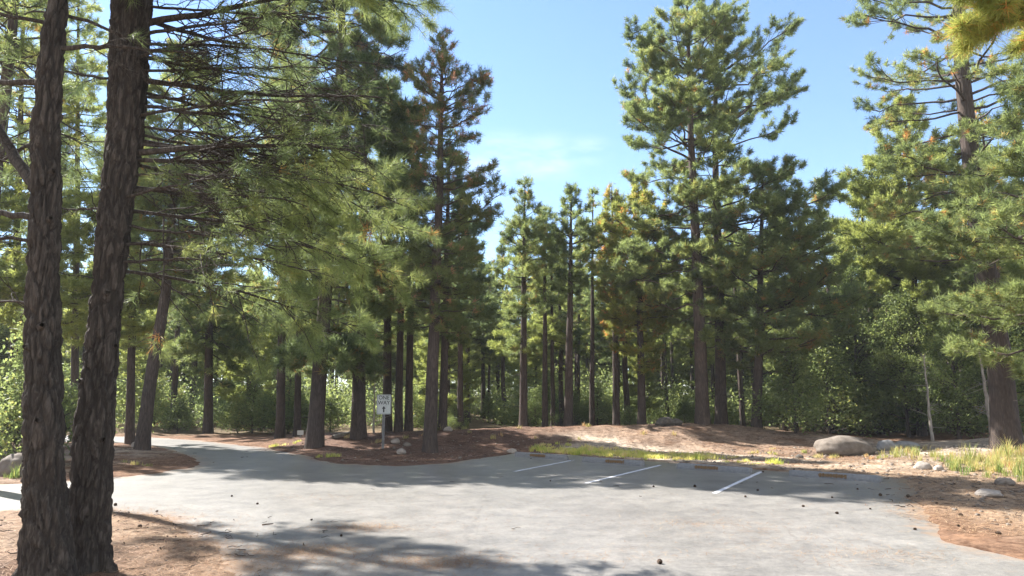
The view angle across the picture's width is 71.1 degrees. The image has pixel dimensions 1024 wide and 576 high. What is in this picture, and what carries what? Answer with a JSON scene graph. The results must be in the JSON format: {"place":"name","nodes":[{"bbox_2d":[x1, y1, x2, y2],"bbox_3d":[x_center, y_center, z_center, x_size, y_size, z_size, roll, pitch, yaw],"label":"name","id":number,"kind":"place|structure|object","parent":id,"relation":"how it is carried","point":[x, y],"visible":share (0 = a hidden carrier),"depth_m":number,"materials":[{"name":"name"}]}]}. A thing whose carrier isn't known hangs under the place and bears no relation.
{"place":"outdoors","nodes":[
{"label":"outdoors","id":0,"kind":"place"},
{"bbox_2d":[0,435,1023,575],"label":"road","id":1,"kind":"structure","parent":0,"point":[268,480],"depth_m":10.18,"materials":[{"name":"grey asphalt"}]},
{"bbox_2d":[515,452,568,459],"bbox_3d":[0.804,4.686,20.043,1.830,0.128,0.169,-8,-11,41],"label":"wheel stop","id":2,"kind":"object","parent":1,"relation":"on","point":[542,455],"visible":1,"depth_m":19.94,"materials":[{"name":"concrete"}]},
{"bbox_2d":[582,457,644,465],"bbox_3d":[2.567,4.426,18.328,1.830,0.128,0.169,-8,-11,41],"label":"wheel stop","id":3,"kind":"object","parent":1,"relation":"on","point":[615,461],"visible":1,"depth_m":18.21,"materials":[{"name":"concrete"}]},
{"bbox_2d":[676,463,752,473],"bbox_3d":[4.663,4.164,16.592,1.830,0.128,0.169,-8,-11,41],"label":"wheel stop","id":4,"kind":"object","parent":1,"relation":"on","point":[733,469],"visible":1,"depth_m":16.50,"materials":[{"name":"concrete"}]},
{"bbox_2d":[789,470,881,481],"bbox_3d":[6.723,3.920,14.980,1.830,0.128,0.169,-8,-11,41],"label":"wheel stop","id":5,"kind":"object","parent":1,"relation":"on","point":[841,476],"visible":1,"depth_m":14.88,"materials":[{"name":"concrete"}]},
{"bbox_2d":[0,397,1023,575],"bbox_3d":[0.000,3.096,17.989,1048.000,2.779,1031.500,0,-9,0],"label":"ground","id":6,"kind":"structure","parent":0,"point":[1010,545],"depth_m":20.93,"materials":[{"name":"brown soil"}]},
{"bbox_2d":[0,453,21,476],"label":"rock","id":7,"kind":"object","parent":6,"relation":"on","point":[14,461],"visible":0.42,"depth_m":15.04,"materials":[{"name":"stone"}]},
{"bbox_2d":[0,160,26,304],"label":"pine tree","id":8,"kind":"object","parent":6,"relation":"on","point":[8,202],"visible":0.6,"depth_m":24.15,"materials":[{"name":"green plant"}]},
{"bbox_2d":[0,151,28,311],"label":"pine tree","id":9,"kind":"object","parent":6,"relation":"on","point":[18,224],"visible":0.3,"depth_m":26.45,"materials":[{"name":"green plant"}]},
{"bbox_2d":[0,359,68,455],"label":"bush","id":10,"kind":"object","parent":6,"relation":"on","point":[5,390],"visible":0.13,"depth_m":18.93,"materials":[{"name":"green plant"}]},
{"bbox_2d":[0,317,80,460],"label":"bush","id":11,"kind":"object","parent":6,"relation":"on","point":[12,409],"visible":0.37,"depth_m":16.91,"materials":[{"name":"green plant"}]},
{"bbox_2d":[0,121,92,348],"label":"pine tree","id":12,"kind":"object","parent":6,"relation":"on","point":[18,287],"visible":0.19,"depth_m":24.80,"materials":[{"name":"green plant"}]},
{"bbox_2d":[0,0,98,438],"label":"pine tree","id":13,"kind":"object","parent":6,"relation":"on","point":[69,115],"visible":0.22,"depth_m":28.81,"materials":[{"name":"green plant"}]},
{"bbox_2d":[0,0,101,254],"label":"pine tree","id":14,"kind":"object","parent":6,"relation":"on","point":[11,39],"visible":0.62,"depth_m":15.07,"materials":[{"name":"green plant"}]},
{"bbox_2d":[28,0,108,434],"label":"pine tree","id":15,"kind":"object","parent":6,"relation":"on","point":[99,68],"visible":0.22,"depth_m":30.46,"materials":[{"name":"green plant"}]},
{"bbox_2d":[18,131,177,378],"bbox_3d":[-14.075,-0.218,24.324,4.697,11.059,4.388,-2,-10,14],"label":"pine tree","id":16,"kind":"object","parent":6,"relation":"on","point":[76,300],"visible":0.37,"depth_m":23.72,"materials":[{"name":"green plant"}]},
{"bbox_2d":[83,138,165,443],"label":"pine tree","id":17,"kind":"object","parent":6,"relation":"on","point":[129,344],"visible":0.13,"depth_m":25.69,"materials":[{"name":"green plant"}]},
{"bbox_2d":[0,0,272,575],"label":"pine tree","id":18,"kind":"object","parent":6,"relation":"on","point":[45,543],"visible":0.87,"depth_m":6.60,"materials":[{"name":"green plant"}]},
{"bbox_2d":[116,290,167,414],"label":"pine tree","id":19,"kind":"object","parent":6,"relation":"on","point":[145,318],"visible":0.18,"depth_m":37.50,"materials":[{"name":"green plant"}]},
{"bbox_2d":[124,371,170,425],"bbox_3d":[-19.113,5.979,38.136,2.976,3.147,2.846,3,-9,-17],"label":"bush","id":20,"kind":"object","parent":6,"relation":"on","point":[158,382],"visible":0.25,"depth_m":38.04,"materials":[{"name":"green plant"}]},
{"bbox_2d":[146,188,198,428],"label":"pine tree","id":21,"kind":"object","parent":6,"relation":"on","point":[175,377],"visible":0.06,"depth_m":36.30,"materials":[{"name":"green plant"}]},
{"bbox_2d":[157,395,196,433],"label":"bush","id":22,"kind":"object","parent":6,"relation":"on","point":[178,409],"visible":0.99,"depth_m":33.93,"materials":[{"name":"green plant"}]},
{"bbox_2d":[92,32,286,450],"bbox_3d":[-10.216,-1.744,22.965,5.920,13.857,5.318,5,-10,-29],"label":"pine tree","id":23,"kind":"object","parent":6,"relation":"on","point":[143,433],"visible":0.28,"depth_m":22.36,"materials":[{"name":"green plant"}]},
{"bbox_2d":[164,220,227,410],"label":"pine tree","id":24,"kind":"object","parent":6,"relation":"on","point":[172,335],"visible":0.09,"depth_m":41.54,"materials":[{"name":"green plant"}]},
{"bbox_2d":[147,93,264,433],"bbox_3d":[-14.511,-1.345,34.894,5.671,16.831,5.246,0,-9,0],"label":"pine tree","id":25,"kind":"object","parent":6,"relation":"on","point":[187,343],"visible":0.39,"depth_m":33.68,"materials":[{"name":"green plant"}]},
{"bbox_2d":[0,0,454,575],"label":"pine tree","id":26,"kind":"object","parent":6,"relation":"on","point":[90,490],"visible":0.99,"depth_m":7.56,"materials":[{"name":"green plant"}]},
{"bbox_2d":[216,397,257,432],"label":"bush","id":27,"kind":"object","parent":6,"relation":"on","point":[225,425],"visible":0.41,"depth_m":33.48,"materials":[{"name":"green plant"}]},
{"bbox_2d":[222,369,273,433],"bbox_3d":[-12.079,5.409,33.616,2.742,3.165,2.867,2,-9,-13],"label":"bush","id":28,"kind":"object","parent":6,"relation":"on","point":[255,385],"visible":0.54,"depth_m":33.24,"materials":[{"name":"green plant"}]},
{"bbox_2d":[213,283,287,430],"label":"pine tree","id":29,"kind":"object","parent":6,"relation":"on","point":[230,394],"visible":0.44,"depth_m":35.56,"materials":[{"name":"green plant"}]},
{"bbox_2d":[240,367,309,433],"bbox_3d":[-10.356,5.121,32.707,3.871,3.450,3.702,4,-10,-27],"label":"bush","id":30,"kind":"object","parent":6,"relation":"on","point":[264,402],"visible":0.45,"depth_m":32.22,"materials":[{"name":"green plant"}]},
{"bbox_2d":[238,43,321,438],"bbox_3d":[-9.037,-2.301,28.229,4.302,16.408,3.573,0,-9,0],"label":"pine tree","id":31,"kind":"object","parent":6,"relation":"on","point":[280,432],"visible":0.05,"depth_m":27.23,"materials":[{"name":"green plant"}]},
{"bbox_2d":[271,391,308,431],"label":"bush","id":32,"kind":"object","parent":6,"relation":"on","point":[291,420],"visible":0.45,"depth_m":31.73,"materials":[{"name":"green plant"}]},
{"bbox_2d":[274,61,322,436],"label":"pine tree","id":33,"kind":"object","parent":6,"relation":"on","point":[297,412],"visible":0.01,"depth_m":28.06,"materials":[{"name":"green plant"}]},
{"bbox_2d":[230,0,432,448],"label":"pine tree","id":34,"kind":"object","parent":6,"relation":"on","point":[346,352],"visible":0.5,"depth_m":23.13,"materials":[{"name":"green plant"}]},
{"bbox_2d":[325,395,350,432],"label":"bush","id":35,"kind":"object","parent":6,"relation":"on","point":[331,410],"visible":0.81,"depth_m":32.03,"materials":[{"name":"green plant"}]},
{"bbox_2d":[315,38,418,439],"bbox_3d":[-5.252,-1.984,25.237,4.275,14.605,3.562,0,-9,0],"label":"pine tree","id":36,"kind":"object","parent":6,"relation":"on","point":[358,428],"visible":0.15,"depth_m":24.32,"materials":[{"name":"green plant"}]},
{"bbox_2d":[377,395,390,448],"bbox_3d":[-3.985,4.247,22.235,0.457,1.862,0.051,-1,-9,6],"label":"road sign","id":37,"kind":"object","parent":6,"relation":"on","point":[383,405],"visible":0.99,"depth_m":22.29,"materials":[{"name":"metal"}]},
{"bbox_2d":[367,71,417,431],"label":"pine tree","id":38,"kind":"object","parent":6,"relation":"on","point":[387,380],"visible":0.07,"depth_m":27.79,"materials":[{"name":"green plant"}]},
{"bbox_2d":[375,97,442,431],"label":"pine tree","id":39,"kind":"object","parent":6,"relation":"on","point":[398,421],"visible":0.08,"depth_m":26.78,"materials":[{"name":"green plant"}]},
{"bbox_2d":[384,128,443,430],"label":"pine tree","id":40,"kind":"object","parent":6,"relation":"on","point":[408,422],"visible":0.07,"depth_m":27.32,"materials":[{"name":"green plant"}]},
{"bbox_2d":[392,382,438,429],"bbox_3d":[-4.819,5.837,34.932,2.746,2.598,2.871,-8,-12,44],"label":"bush","id":41,"kind":"object","parent":6,"relation":"on","point":[419,411],"visible":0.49,"depth_m":34.64,"materials":[{"name":"green plant"}]},
{"bbox_2d":[403,325,439,406],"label":"pine tree","id":42,"kind":"object","parent":6,"relation":"on","point":[416,357],"visible":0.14,"depth_m":39.75,"materials":[{"name":"green plant"}]},
{"bbox_2d":[403,331,455,404],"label":"pine tree","id":43,"kind":"object","parent":6,"relation":"on","point":[423,366],"visible":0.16,"depth_m":36.69,"materials":[{"name":"green plant"}]},
{"bbox_2d":[380,25,519,452],"bbox_3d":[-2.160,-1.762,21.990,3.383,13.644,4.071,7,-11,-41],"label":"pine tree","id":44,"kind":"object","parent":6,"relation":"on","point":[437,291],"visible":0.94,"depth_m":21.85,"materials":[{"name":"green plant"}]},
{"bbox_2d":[420,339,480,420],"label":"pine tree","id":45,"kind":"object","parent":6,"relation":"on","point":[453,351],"visible":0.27,"depth_m":35.12,"materials":[{"name":"green plant"}]},
{"bbox_2d":[412,120,497,430],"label":"pine tree","id":46,"kind":"object","parent":6,"relation":"on","point":[447,337],"visible":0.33,"depth_m":26.02,"materials":[{"name":"green plant"}]},
{"bbox_2d":[416,189,500,429],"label":"pine tree","id":47,"kind":"object","parent":6,"relation":"on","point":[484,328],"visible":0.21,"depth_m":33.90,"materials":[{"name":"green plant"}]},
{"bbox_2d":[447,404,471,429],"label":"bush","id":48,"kind":"object","parent":6,"relation":"on","point":[453,413],"visible":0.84,"depth_m":33.44,"materials":[{"name":"green plant"}]},
{"bbox_2d":[449,218,501,422],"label":"pine tree","id":49,"kind":"object","parent":6,"relation":"on","point":[490,287],"visible":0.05,"depth_m":41.91,"materials":[{"name":"green plant"}]},
{"bbox_2d":[456,257,500,418],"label":"pine tree","id":50,"kind":"object","parent":6,"relation":"on","point":[476,359],"visible":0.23,"depth_m":45.42,"materials":[{"name":"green plant"}]},
{"bbox_2d":[475,239,528,422],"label":"pine tree","id":51,"kind":"object","parent":6,"relation":"on","point":[501,249],"visible":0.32,"depth_m":42.29,"materials":[{"name":"green plant"}]},
{"bbox_2d":[0,248,1022,410],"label":"forest","id":52,"kind":"object","parent":6,"relation":"on","point":[476,370],"depth_m":53.12,"materials":[{"name":"green plant"}]},
{"bbox_2d":[0,351,1022,433],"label":"undergrowth","id":53,"kind":"object","parent":6,"relation":"on","point":[221,405],"visible":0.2,"depth_m":40.11,"materials":[{"name":"green plant"}]},
{"bbox_2d":[0,424,1023,575],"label":"twig debris","id":54,"kind":"object","parent":6,"relation":"on","point":[451,481],"visible":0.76,"depth_m":11.34,"materials":[{"name":"brown plant"}]},
{"bbox_2d":[3,424,1023,481],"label":"weeds","id":55,"kind":"object","parent":6,"relation":"on","point":[992,462],"visible":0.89,"depth_m":17.64,"materials":[{"name":"green plant"}]},
{"bbox_2d":[5,433,1023,573],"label":"pebbles","id":56,"kind":"object","parent":6,"relation":"on","point":[974,474],"visible":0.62,"depth_m":17.58,"materials":[{"name":"stone"}]},
{"bbox_2d":[501,230,542,374],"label":"pine tree","id":57,"kind":"object","parent":6,"relation":"on","point":[514,279],"visible":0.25,"depth_m":34.77,"materials":[{"name":"green plant"}]},
{"bbox_2d":[486,235,561,425],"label":"pine tree","id":58,"kind":"object","parent":6,"relation":"on","point":[497,346],"visible":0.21,"depth_m":37.95,"materials":[{"name":"green plant"}]},
{"bbox_2d":[490,174,559,426],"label":"pine tree","id":59,"kind":"object","parent":6,"relation":"on","point":[524,226],"visible":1,"depth_m":30.04,"materials":[{"name":"green plant"}]},
{"bbox_2d":[269,440,788,464],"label":"grass","id":60,"kind":"structure","parent":6,"relation":"on","point":[606,452],"depth_m":20.63,"materials":[{"name":"green plant"}]},
{"bbox_2d":[509,384,559,426],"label":"bush","id":61,"kind":"object","parent":6,"relation":"on","point":[534,408],"visible":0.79,"depth_m":33.41,"materials":[{"name":"green plant"}]},
{"bbox_2d":[511,319,563,395],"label":"pine tree","id":62,"kind":"object","parent":6,"relation":"on","point":[537,366],"visible":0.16,"depth_m":45.64,"materials":[{"name":"green plant"}]},
{"bbox_2d":[526,204,566,426],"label":"pine tree","id":63,"kind":"object","parent":6,"relation":"on","point":[544,211],"visible":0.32,"depth_m":31.47,"materials":[{"name":"green plant"}]},
{"bbox_2d":[527,239,578,426],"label":"pine tree","id":64,"kind":"object","parent":6,"relation":"on","point":[553,336],"visible":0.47,"depth_m":36.24,"materials":[{"name":"green plant"}]},
{"bbox_2d":[527,246,590,425],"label":"pine tree","id":65,"kind":"object","parent":6,"relation":"on","point":[579,332],"visible":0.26,"depth_m":38.88,"materials":[{"name":"green plant"}]},
{"bbox_2d":[542,181,599,426],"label":"pine tree","id":66,"kind":"object","parent":6,"relation":"on","point":[557,234],"visible":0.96,"depth_m":30.19,"materials":[{"name":"green plant"}]},
{"bbox_2d":[559,387,588,425],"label":"bush","id":67,"kind":"object","parent":6,"relation":"on","point":[577,405],"visible":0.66,"depth_m":37.33,"materials":[{"name":"green plant"}]},
{"bbox_2d":[553,214,598,423],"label":"pine tree","id":68,"kind":"object","parent":6,"relation":"on","point":[579,314],"visible":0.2,"depth_m":41.24,"materials":[{"name":"green plant"}]},
{"bbox_2d":[575,184,610,425],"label":"pine tree","id":69,"kind":"object","parent":6,"relation":"on","point":[595,245],"visible":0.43,"depth_m":32.18,"materials":[{"name":"green plant"}]},
{"bbox_2d":[575,381,622,425],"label":"bush","id":70,"kind":"object","parent":6,"relation":"on","point":[599,403],"visible":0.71,"depth_m":38.46,"materials":[{"name":"green plant"}]},
{"bbox_2d":[587,265,636,403],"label":"pine tree","id":71,"kind":"object","parent":6,"relation":"on","point":[599,347],"visible":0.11,"depth_m":40.05,"materials":[{"name":"green plant"}]},
{"bbox_2d":[593,182,633,424],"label":"pine tree","id":72,"kind":"object","parent":6,"relation":"on","point":[615,195],"visible":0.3,"depth_m":30.46,"materials":[{"name":"green plant"}]},
{"bbox_2d":[580,191,654,424],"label":"pine tree","id":73,"kind":"object","parent":6,"relation":"on","point":[601,336],"visible":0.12,"depth_m":36.42,"materials":[{"name":"green plant"}]},
{"bbox_2d":[584,175,687,424],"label":"pine tree","id":74,"kind":"object","parent":6,"relation":"on","point":[620,315],"visible":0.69,"depth_m":28.96,"materials":[{"name":"green plant"}]},
{"bbox_2d":[619,340,665,419],"bbox_3d":[6.911,4.805,37.432,2.192,5.024,2.515,5,-10,-30],"label":"bush","id":75,"kind":"object","parent":6,"relation":"on","point":[649,379],"visible":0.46,"depth_m":37.33,"materials":[{"name":"green plant"}]},
{"bbox_2d":[648,230,685,416],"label":"pine tree","id":76,"kind":"object","parent":6,"relation":"on","point":[665,367],"visible":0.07,"depth_m":42.15,"materials":[{"name":"green plant"}]},
{"bbox_2d":[595,0,747,424],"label":"pine tree","id":77,"kind":"object","parent":6,"relation":"on","point":[669,113],"visible":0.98,"depth_m":27.52,"materials":[{"name":"green plant"}]},
{"bbox_2d":[672,399,694,422],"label":"bush","id":78,"kind":"object","parent":6,"relation":"on","point":[684,411],"visible":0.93,"depth_m":37.35,"materials":[{"name":"green plant"}]},
{"bbox_2d":[667,260,706,399],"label":"pine tree","id":79,"kind":"object","parent":6,"relation":"on","point":[688,356],"visible":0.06,"depth_m":48.65,"materials":[{"name":"green plant"}]},
{"bbox_2d":[660,266,714,387],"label":"pine tree","id":80,"kind":"object","parent":6,"relation":"on","point":[675,337],"visible":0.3,"depth_m":38.50,"materials":[{"name":"green plant"}]},
{"bbox_2d":[681,196,753,378],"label":"pine tree","id":81,"kind":"object","parent":6,"relation":"on","point":[688,329],"visible":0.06,"depth_m":34.02,"materials":[{"name":"green plant"}]},
{"bbox_2d":[708,196,757,425],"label":"pine tree","id":82,"kind":"object","parent":6,"relation":"on","point":[741,402],"visible":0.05,"depth_m":35.05,"materials":[{"name":"green plant"}]},
{"bbox_2d":[647,0,852,424],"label":"pine tree","id":83,"kind":"object","parent":6,"relation":"on","point":[726,182],"visible":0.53,"depth_m":28.25,"materials":[{"name":"green plant"}]},
{"bbox_2d":[691,154,872,427],"bbox_3d":[10.378,-0.019,27.132,6.829,10.743,5.911,0,-9,0],"label":"pine tree","id":84,"kind":"object","parent":6,"relation":"on","point":[755,325],"visible":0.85,"depth_m":26.23,"materials":[{"name":"green plant"}]},
{"bbox_2d":[763,274,811,430],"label":"pine tree","id":85,"kind":"object","parent":6,"relation":"on","point":[791,331],"visible":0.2,"depth_m":30.61,"materials":[{"name":"green plant"}]},
{"bbox_2d":[744,349,837,434],"bbox_3d":[10.042,3.846,26.296,3.228,3.319,3.973,-7,-11,40],"label":"bush","id":86,"kind":"object","parent":6,"relation":"on","point":[796,390],"visible":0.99,"depth_m":25.69,"materials":[{"name":"green plant"}]},
{"bbox_2d":[805,175,853,304],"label":"pine tree","id":87,"kind":"object","parent":6,"relation":"on","point":[833,244],"visible":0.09,"depth_m":42.23,"materials":[{"name":"green plant"}]},
{"bbox_2d":[797,289,862,432],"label":"leafy tree","id":88,"kind":"object","parent":6,"relation":"on","point":[810,328],"visible":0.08,"depth_m":32.60,"materials":[{"name":"green plant"}]},
{"bbox_2d":[778,339,892,436],"bbox_3d":[13.073,4.199,29.311,4.916,4.173,4.702,5,-10,-28],"label":"bush","id":89,"kind":"object","parent":6,"relation":"on","point":[841,397],"visible":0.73,"depth_m":28.72,"materials":[{"name":"green plant"}]},
{"bbox_2d":[813,435,875,455],"bbox_3d":[9.829,4.703,21.141,1.721,0.697,1.036,0,-9,0],"label":"boulder","id":90,"kind":"object","parent":6,"relation":"on","point":[840,445],"visible":0.73,"depth_m":20.77,"materials":[{"name":"stone"}]},
{"bbox_2d":[802,263,910,434],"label":"leafy tree","id":91,"kind":"object","parent":6,"relation":"on","point":[849,275],"visible":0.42,"depth_m":30.44,"materials":[{"name":"green plant"}]},
{"bbox_2d":[824,176,912,433],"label":"pine tree","id":92,"kind":"object","parent":6,"relation":"on","point":[856,212],"visible":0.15,"depth_m":32.15,"materials":[{"name":"green plant"}]},
{"bbox_2d":[818,340,931,436],"bbox_3d":[15.462,4.414,31.365,5.490,4.433,5.251,-1,-9,4],"label":"bush","id":93,"kind":"object","parent":6,"relation":"on","point":[897,412],"visible":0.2,"depth_m":30.39,"materials":[{"name":"green plant"}]},
{"bbox_2d":[823,92,973,436],"bbox_3d":[17.445,-1.272,31.577,6.735,15.605,6.444,-4,-10,26],"label":"pine tree","id":94,"kind":"object","parent":6,"relation":"on","point":[910,275],"visible":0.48,"depth_m":31.11,"materials":[{"name":"green plant"}]},
{"bbox_2d":[857,286,945,436],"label":"leafy tree","id":95,"kind":"object","parent":6,"relation":"on","point":[911,364],"visible":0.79,"depth_m":29.00,"materials":[{"name":"green plant"}]},
{"bbox_2d":[912,351,942,440],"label":"dead tree","id":96,"kind":"object","parent":6,"relation":"on","point":[929,415],"visible":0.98,"depth_m":25.12,"materials":[{"name":"grey wood"}]},
{"bbox_2d":[838,0,1023,449],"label":"pine tree","id":97,"kind":"object","parent":6,"relation":"on","point":[1004,412],"visible":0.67,"depth_m":21.44,"materials":[{"name":"green plant"}]},
{"bbox_2d":[907,306,987,438],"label":"leafy tree","id":98,"kind":"object","parent":6,"relation":"on","point":[948,380],"visible":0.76,"depth_m":26.43,"materials":[{"name":"green plant"}]},
{"bbox_2d":[903,53,1023,400],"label":"pine tree","id":99,"kind":"object","parent":6,"relation":"on","point":[1007,293],"visible":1,"depth_m":18.14,"materials":[{"name":"green plant"}]},
{"bbox_2d":[966,349,989,430],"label":"dead tree","id":100,"kind":"object","parent":6,"relation":"on","point":[984,388],"visible":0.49,"depth_m":22.24,"materials":[{"name":"grey wood"}]},
{"bbox_2d":[935,98,1023,308],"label":"pine tree","id":101,"kind":"object","parent":6,"relation":"on","point":[980,121],"visible":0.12,"depth_m":26.41,"materials":[{"name":"green plant"}]},
{"bbox_2d":[936,356,1023,436],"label":"bush","id":102,"kind":"object","parent":6,"relation":"on","point":[1021,411],"visible":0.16,"depth_m":26.31,"materials":[{"name":"green plant"}]},
{"bbox_2d":[937,0,1023,68],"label":"pine tree","id":103,"kind":"object","parent":6,"relation":"on","point":[987,21],"visible":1,"depth_m":6.47,"materials":[{"name":"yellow plant"}]},
{"bbox_2d":[937,139,1023,330],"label":"pine tree","id":104,"kind":"object","parent":6,"relation":"on","point":[954,284],"visible":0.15,"depth_m":28.11,"materials":[{"name":"green plant"}]},
{"bbox_2d":[964,324,1023,415],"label":"leafy tree","id":105,"kind":"object","parent":6,"relation":"on","point":[1018,345],"visible":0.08,"depth_m":25.81,"materials":[{"name":"green plant"}]},
{"bbox_2d":[0,0,1023,395],"label":"sky","id":106,"kind":"structure","parent":0,"point":[555,116],"materials":[{"name":"blue"}]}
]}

